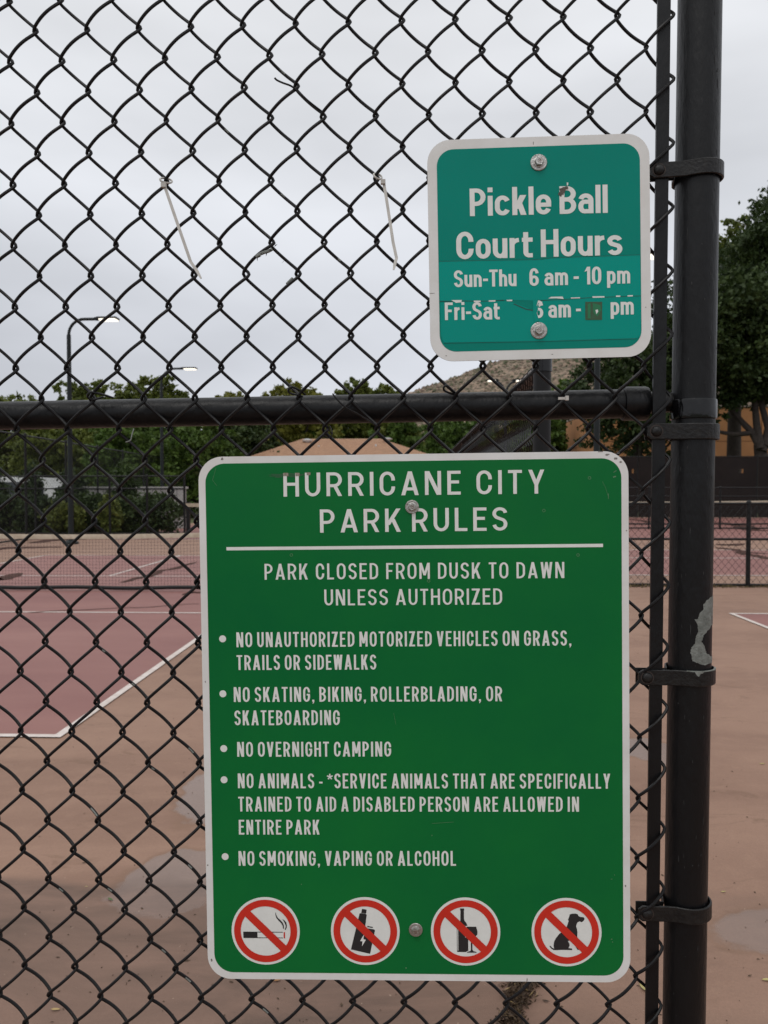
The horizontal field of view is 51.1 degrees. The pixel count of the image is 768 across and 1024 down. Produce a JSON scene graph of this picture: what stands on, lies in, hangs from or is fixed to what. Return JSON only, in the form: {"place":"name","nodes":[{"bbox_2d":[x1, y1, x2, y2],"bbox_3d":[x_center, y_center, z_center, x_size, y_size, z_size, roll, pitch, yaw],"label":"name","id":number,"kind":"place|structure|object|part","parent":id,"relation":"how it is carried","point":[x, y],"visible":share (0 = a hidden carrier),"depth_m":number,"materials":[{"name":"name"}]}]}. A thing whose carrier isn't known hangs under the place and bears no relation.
{"place":"outdoors","nodes":[
{"label":"outdoors","id":0,"kind":"place"},
{"bbox_2d":[0,555,200,736],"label":"court surface","id":1,"kind":"object","parent":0,"point":[96,669],"visible":0.64,"depth_m":8.26,"materials":[{"name":"paint"}]},
{"bbox_2d":[0,573,22,579],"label":"damp streak","id":2,"kind":"object","parent":1,"relation":"on","point":[10,576],"visible":0.97,"depth_m":13.65,"materials":[{"name":"concrete"}]},
{"bbox_2d":[0,533,200,589],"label":"court net","id":3,"kind":"object","parent":1,"relation":"on","point":[37,537],"visible":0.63,"depth_m":11.77,"materials":[{"name":"black fabric"}]},
{"bbox_2d":[42,604,180,611],"bbox_3d":[-3.336,1.199,10.050,2.031,0.001,0.129,-1,2,-21],"label":"damp streak","id":4,"kind":"object","parent":1,"relation":"on","point":[107,608],"visible":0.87,"depth_m":10.00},
{"bbox_2d":[122,562,195,581],"bbox_3d":[-4.002,1.068,14.577,0.287,0.001,3.548,0,2,5],"label":"damp streak","id":5,"kind":"object","parent":1,"relation":"on","point":[155,573],"visible":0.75,"depth_m":14.47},
{"bbox_2d":[150,525,199,538],"bbox_3d":[-4.582,0.599,30.949,6.630,0.004,14.530,0,2,2],"label":"court surface","id":6,"kind":"object","parent":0,"point":[196,530],"depth_m":27.49,"materials":[{"name":"paint"}]},
{"bbox_2d":[186,502,198,532],"bbox_3d":[-5.721,0.189,27.219,1.960,1.047,0.160,0,2,2],"label":"wooden rail","id":7,"kind":"object","parent":6,"relation":"on","point":[188,522],"visible":0.21,"depth_m":27.21,"materials":[{"name":"black"}]},
{"bbox_2d":[252,438,425,455],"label":"brown roofed house","id":8,"kind":"structure","parent":0,"point":[351,446],"depth_m":45.37,"materials":[{"name":"brown"}]},
{"bbox_2d":[0,517,767,1023],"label":"court apron","id":9,"kind":"object","parent":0,"point":[738,875],"depth_m":3.19,"materials":[{"name":"concrete"}]},
{"bbox_2d":[0,547,46,549],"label":"damp streak","id":10,"kind":"object","parent":9,"relation":"on","point":[22,547],"visible":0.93,"depth_m":20.38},
{"bbox_2d":[29,539,67,542],"bbox_3d":[-9.399,0.805,23.652,0.847,0.001,3.015,1,2,23],"label":"damp streak","id":11,"kind":"object","parent":9,"relation":"on","point":[46,540],"visible":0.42,"depth_m":23.14,"materials":[{"name":"concrete"}]},
{"bbox_2d":[37,499,87,532],"bbox_3d":[-10.639,0.243,26.621,1.692,1.366,1.245,0,2,2],"label":"leafy shrub","id":12,"kind":"object","parent":9,"relation":"on","point":[81,522],"visible":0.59,"depth_m":26.39,"materials":[{"name":"green plant"}]},
{"bbox_2d":[0,474,185,533],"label":"tall court fence","id":13,"kind":"object","parent":9,"relation":"on","point":[146,476],"visible":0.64,"depth_m":25.91,"materials":[{"name":"black metal"}]},
{"bbox_2d":[66,316,119,543],"bbox_3d":[-7.933,-2.186,21.744,1.539,6.111,0.390,0,2,2],"label":"court lamp","id":14,"kind":"object","parent":9,"relation":"on","point":[70,452],"visible":0.77,"depth_m":21.72,"materials":[{"name":"black metal"}]},
{"bbox_2d":[0,431,199,542],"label":"side court fence","id":15,"kind":"object","parent":9,"relation":"on","point":[25,470],"visible":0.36,"depth_m":25.04,"materials":[{"name":"black metal"}]},
{"bbox_2d":[94,493,126,532],"bbox_3d":[-9.056,0.082,26.587,0.951,1.439,1.122,0,2,12],"label":"leafy shrub","id":16,"kind":"object","parent":9,"relation":"on","point":[113,514],"visible":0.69,"depth_m":26.33,"materials":[{"name":"green plant"}]},
{"bbox_2d":[160,367,197,486],"bbox_3d":[-8.049,-2.504,31.249,1.579,6.197,0.390,0,2,2],"label":"court lamp","id":17,"kind":"object","parent":9,"relation":"on","point":[161,435],"visible":0.45,"depth_m":31.21,"materials":[{"name":"black metal"}]},
{"bbox_2d":[0,0,723,1023],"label":"chain link gate fence","id":18,"kind":"object","parent":9,"relation":"on","point":[690,432],"visible":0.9,"depth_m":1.16,"materials":[{"name":"black metal"}]},
{"bbox_2d":[159,177,201,278],"bbox_3d":[-0.293,-0.408,1.145,0.076,0.158,0.028,1,2,42],"label":"zip tie","id":19,"kind":"object","parent":18,"relation":"attached to","point":[164,184],"visible":1,"depth_m":1.15,"materials":[{"name":"white plastic"}]},
{"bbox_2d":[373,172,397,269],"bbox_3d":[-0.001,-0.413,1.139,0.022,0.152,0.056,-1,2,-28],"label":"zip tie","id":20,"kind":"object","parent":18,"relation":"attached to","point":[383,182],"visible":1,"depth_m":1.13,"materials":[{"name":"white plastic"}]},
{"bbox_2d":[199,451,629,981],"bbox_3d":[0.044,0.299,1.170,0.614,0.765,0.038,-1,2,2],"label":"park rules sign","id":21,"kind":"object","parent":18,"relation":"attached to","point":[415,684],"visible":1,"depth_m":1.16,"materials":[{"name":"metal"}]},
{"bbox_2d":[427,134,650,360],"bbox_3d":[0.218,-0.371,1.143,0.311,0.310,0.038,-1,2,2],"label":"court hours sign","id":22,"kind":"object","parent":18,"relation":"attached to","point":[539,247],"visible":1,"depth_m":1.13,"materials":[{"name":"metal"}]},
{"bbox_2d":[558,396,568,400],"bbox_3d":[0.254,-0.161,1.137,0.014,0.006,0.006,0,2,2],"label":"zip tie","id":23,"kind":"object","parent":18,"relation":"attached to","point":[565,398],"visible":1,"depth_m":1.14,"materials":[{"name":"white plastic"}]},
{"bbox_2d":[8,688,765,1022],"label":"ground grit","id":24,"kind":"object","parent":9,"relation":"on","point":[284,988],"visible":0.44,"depth_m":2.48,"materials":[{"name":"brown stone"}]},
{"bbox_2d":[448,359,551,452],"bbox_3d":[0.694,0.173,7.232,0.071,2.236,9.057,0,2,2],"label":"divider fence","id":25,"kind":"object","parent":9,"relation":"on","point":[535,381],"visible":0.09,"depth_m":3.11,"materials":[{"name":"black metal"}]},
{"bbox_2d":[487,981,545,1023],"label":"leaf litter","id":26,"kind":"object","parent":9,"relation":"on","point":[516,1003],"visible":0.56,"depth_m":2.34,"materials":[{"name":"brown plant"}]},
{"bbox_2d":[619,455,767,517],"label":"windscreened fence","id":27,"kind":"object","parent":9,"relation":"on","point":[727,474],"visible":0.37,"depth_m":41.51,"materials":[{"name":"black fabric"}]},
{"bbox_2d":[629,500,767,586],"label":"chain fence","id":28,"kind":"object","parent":9,"relation":"on","point":[748,504],"visible":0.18,"depth_m":12.25,"materials":[{"name":"black metal"}]},
{"bbox_2d":[0,0,767,431],"label":"sky","id":29,"kind":"structure","parent":0,"point":[744,74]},
{"bbox_2d":[11,507,757,531],"bbox_3d":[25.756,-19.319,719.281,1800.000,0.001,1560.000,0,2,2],"label":"ground","id":30,"kind":"structure","parent":0,"point":[191,519],"depth_m":39.41,"materials":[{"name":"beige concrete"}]},
{"bbox_2d":[0,464,12,522],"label":"leafy shrub","id":31,"kind":"object","parent":30,"relation":"on","point":[6,486],"visible":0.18,"depth_m":29.07,"materials":[{"name":"green plant"}]},
{"bbox_2d":[0,395,14,472],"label":"broadleaf tree","id":32,"kind":"object","parent":30,"relation":"on","point":[3,430],"visible":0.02,"depth_m":61.53,"materials":[{"name":"green plant"}]},
{"bbox_2d":[10,458,46,499],"bbox_3d":[-12.764,-0.576,29.043,1.206,2.752,1.343,0,2,2],"label":"leafy shrub","id":33,"kind":"object","parent":30,"relation":"on","point":[31,482],"visible":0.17,"depth_m":28.90,"materials":[{"name":"green plant"}]},
{"bbox_2d":[0,477,62,498],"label":"parked van","id":34,"kind":"object","parent":30,"relation":"on","point":[50,485],"depth_m":36.14,"materials":[{"name":"white paint"}]},
{"bbox_3d":[-16.824,-1.072,36.159,1.100,0.550,0.020,0,2,2],"label":"window","id":35,"kind":"part","parent":34,"relation":"part of","materials":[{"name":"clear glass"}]},
{"bbox_2d":[0,390,72,475],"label":"broadleaf tree","id":36,"kind":"object","parent":30,"relation":"on","point":[29,397],"visible":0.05,"depth_m":61.24,"materials":[{"name":"green plant"}]},
{"bbox_2d":[0,428,102,486],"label":"broadleaf tree","id":37,"kind":"object","parent":30,"relation":"on","point":[76,433],"visible":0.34,"depth_m":39.78,"materials":[{"name":"green plant"}]},
{"bbox_2d":[53,467,94,497],"bbox_3d":[-11.169,-0.360,29.020,1.620,2.636,1.472,0,2,2],"label":"leafy shrub","id":38,"kind":"object","parent":30,"relation":"on","point":[77,484],"visible":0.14,"depth_m":28.87,"materials":[{"name":"green plant"}]},
{"bbox_2d":[51,378,130,484],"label":"broadleaf tree","id":39,"kind":"object","parent":30,"relation":"on","point":[79,392],"visible":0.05,"depth_m":55.54,"materials":[{"name":"green plant"}]},
{"bbox_2d":[0,485,182,532],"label":"clipped hedge","id":40,"kind":"object","parent":30,"relation":"on","point":[139,504],"visible":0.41,"depth_m":27.28,"materials":[{"name":"green plant"}]},
{"bbox_2d":[92,427,153,483],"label":"broadleaf tree","id":41,"kind":"object","parent":30,"relation":"on","point":[103,466],"depth_m":49.62,"materials":[{"name":"green plant"}]},
{"bbox_2d":[106,459,142,525],"bbox_3d":[-9.281,-0.611,28.941,1.321,2.646,1.278,1,2,34],"label":"leafy shrub","id":42,"kind":"object","parent":30,"relation":"on","point":[122,471],"visible":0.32,"depth_m":28.80,"materials":[{"name":"green plant"}]},
{"bbox_2d":[80,427,179,486],"bbox_3d":[-12.126,-2.109,38.416,4.873,5.392,4.774,0,2,2],"label":"broadleaf tree","id":43,"kind":"object","parent":30,"relation":"on","point":[144,440],"visible":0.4,"depth_m":37.84,"materials":[{"name":"green plant"}]},
{"bbox_2d":[81,487,187,527],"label":"pale block wall","id":44,"kind":"structure","parent":30,"relation":"on","point":[178,493],"depth_m":30.32,"materials":[{"name":"grey concrete"}]},
{"bbox_2d":[116,374,205,485],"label":"broadleaf tree","id":45,"kind":"object","parent":30,"relation":"on","point":[169,391],"visible":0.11,"depth_m":57.66,"materials":[{"name":"green plant"}]},
{"bbox_2d":[146,426,244,517],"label":"broadleaf tree","id":46,"kind":"object","parent":30,"relation":"on","point":[199,439],"visible":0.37,"depth_m":41.09,"materials":[{"name":"green plant"}]},
{"bbox_2d":[198,391,247,474],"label":"broadleaf tree","id":47,"kind":"object","parent":30,"relation":"on","point":[231,394],"visible":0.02,"depth_m":69.68,"materials":[{"name":"green plant"}]},
{"bbox_2d":[204,425,281,456],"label":"broadleaf tree","id":48,"kind":"object","parent":30,"relation":"on","point":[254,435],"visible":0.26,"depth_m":45.28,"materials":[{"name":"green plant"}]},
{"bbox_2d":[261,377,344,446],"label":"broadleaf tree","id":49,"kind":"object","parent":30,"relation":"on","point":[289,433],"visible":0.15,"depth_m":59.05,"materials":[{"name":"green plant"}]},
{"bbox_2d":[302,427,346,438],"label":"broadleaf tree","id":50,"kind":"object","parent":30,"relation":"on","point":[314,433],"visible":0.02,"depth_m":59.83,"materials":[{"name":"green plant"}]},
{"bbox_2d":[333,377,395,438],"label":"broadleaf tree","id":51,"kind":"object","parent":30,"relation":"on","point":[356,430],"visible":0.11,"depth_m":62.64,"materials":[{"name":"green plant"}]},
{"bbox_2d":[371,382,420,446],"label":"broadleaf tree","id":52,"kind":"object","parent":30,"relation":"on","point":[386,389],"visible":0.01,"depth_m":65.31,"materials":[{"name":"green plant"}]},
{"bbox_2d":[367,422,428,453],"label":"broadleaf tree","id":53,"kind":"object","parent":30,"relation":"on","point":[398,430],"visible":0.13,"depth_m":62.92,"materials":[{"name":"green plant"}]},
{"bbox_2d":[409,423,450,450],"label":"broadleaf tree","id":54,"kind":"object","parent":30,"relation":"on","point":[424,443],"depth_m":86.96,"materials":[{"name":"green plant"}]},
{"bbox_2d":[419,421,500,453],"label":"broadleaf tree","id":55,"kind":"object","parent":30,"relation":"on","point":[454,433],"visible":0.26,"depth_m":68.11,"materials":[{"name":"green plant"}]},
{"bbox_2d":[487,421,526,451],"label":"broadleaf tree","id":56,"kind":"object","parent":30,"relation":"on","point":[490,428],"visible":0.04,"depth_m":73.14,"materials":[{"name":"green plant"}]},
{"bbox_2d":[500,419,568,451],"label":"broadleaf tree","id":57,"kind":"object","parent":30,"relation":"on","point":[558,439],"visible":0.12,"depth_m":70.29,"materials":[{"name":"green plant"}]},
{"bbox_2d":[551,378,574,447],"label":"broadleaf tree","id":58,"kind":"object","parent":30,"relation":"on","point":[560,382],"depth_m":78.45,"materials":[{"name":"green plant"}]},
{"bbox_2d":[561,331,719,501],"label":"broadleaf tree","id":59,"kind":"object","parent":30,"relation":"on","point":[616,372],"visible":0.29,"depth_m":52.36,"materials":[{"name":"green plant"}]},
{"bbox_2d":[628,187,767,512],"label":"shade tree","id":60,"kind":"object","parent":30,"relation":"on","point":[742,349],"visible":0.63,"depth_m":47.01,"materials":[{"name":"green plant"}]},
{"bbox_2d":[718,214,763,472],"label":"broadleaf tree","id":61,"kind":"object","parent":30,"relation":"on","point":[733,443],"visible":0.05,"depth_m":54.66,"materials":[{"name":"plant"}]},
{"bbox_2d":[407,358,750,446],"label":"hillside","id":62,"kind":"structure","parent":0,"point":[515,373],"depth_m":442.47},
{"bbox_2d":[416,358,629,434],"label":"hillside scrub","id":63,"kind":"object","parent":62,"relation":"on","point":[474,371],"visible":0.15,"depth_m":452.36,"materials":[{"name":"brown"}]},
{"bbox_2d":[566,404,767,472],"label":"orange building","id":64,"kind":"structure","parent":0,"point":[747,444],"depth_m":61.01,"materials":[{"name":"brown"}]},
{"bbox_2d":[629,550,767,575],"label":"court surface","id":65,"kind":"object","parent":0,"point":[717,570],"visible":0.07,"depth_m":16.09,"materials":[{"name":"paint"}]},
{"bbox_2d":[593,253,653,450],"bbox_3d":[4.566,-1.937,15.397,1.370,5.982,0.390,0,2,2],"label":"court lamp","id":66,"kind":"object","parent":65,"relation":"on","point":[596,387],"visible":0.04,"depth_m":15.37,"materials":[{"name":"black metal"}]},
{"bbox_2d":[715,547,767,553],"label":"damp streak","id":67,"kind":"object","parent":65,"relation":"on","point":[736,550],"visible":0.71,"depth_m":19.39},
{"bbox_2d":[735,552,766,558],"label":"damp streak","id":68,"kind":"object","parent":65,"relation":"on","point":[759,556],"visible":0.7,"depth_m":17.94,"materials":[{"name":"concrete"}]},
{"bbox_2d":[629,518,767,537],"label":"court surface","id":69,"kind":"object","parent":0,"point":[640,532],"visible":0.08,"depth_m":28.13,"materials":[{"name":"paint"}]},
{"bbox_2d":[486,379,518,449],"bbox_3d":[4.939,-2.426,32.788,1.522,5.952,0.390,0,2,2],"label":"court lamp","id":70,"kind":"object","parent":69,"relation":"on","point":[510,383],"visible":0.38,"depth_m":32.67,"materials":[{"name":"white"}]},
{"bbox_2d":[628,486,767,528],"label":"court fence","id":71,"kind":"object","parent":69,"relation":"on","point":[719,499],"visible":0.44,"depth_m":29.56,"materials":[{"name":"black metal"}]},
{"bbox_2d":[629,501,767,524],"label":"court net","id":72,"kind":"object","parent":69,"relation":"on","point":[714,523],"visible":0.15,"depth_m":33.02,"materials":[{"name":"black fabric"}]},
{"bbox_2d":[717,522,767,530],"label":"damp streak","id":73,"kind":"object","parent":69,"relation":"on","point":[745,526],"visible":0.51,"depth_m":31.71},
{"bbox_2d":[629,583,767,587],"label":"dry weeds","id":74,"kind":"object","parent":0,"point":[714,585],"visible":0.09,"depth_m":12.24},
{"bbox_2d":[730,613,767,627],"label":"court surface","id":75,"kind":"object","parent":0,"point":[760,619],"visible":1,"depth_m":9.35,"materials":[{"name":"paint"}]}
]}

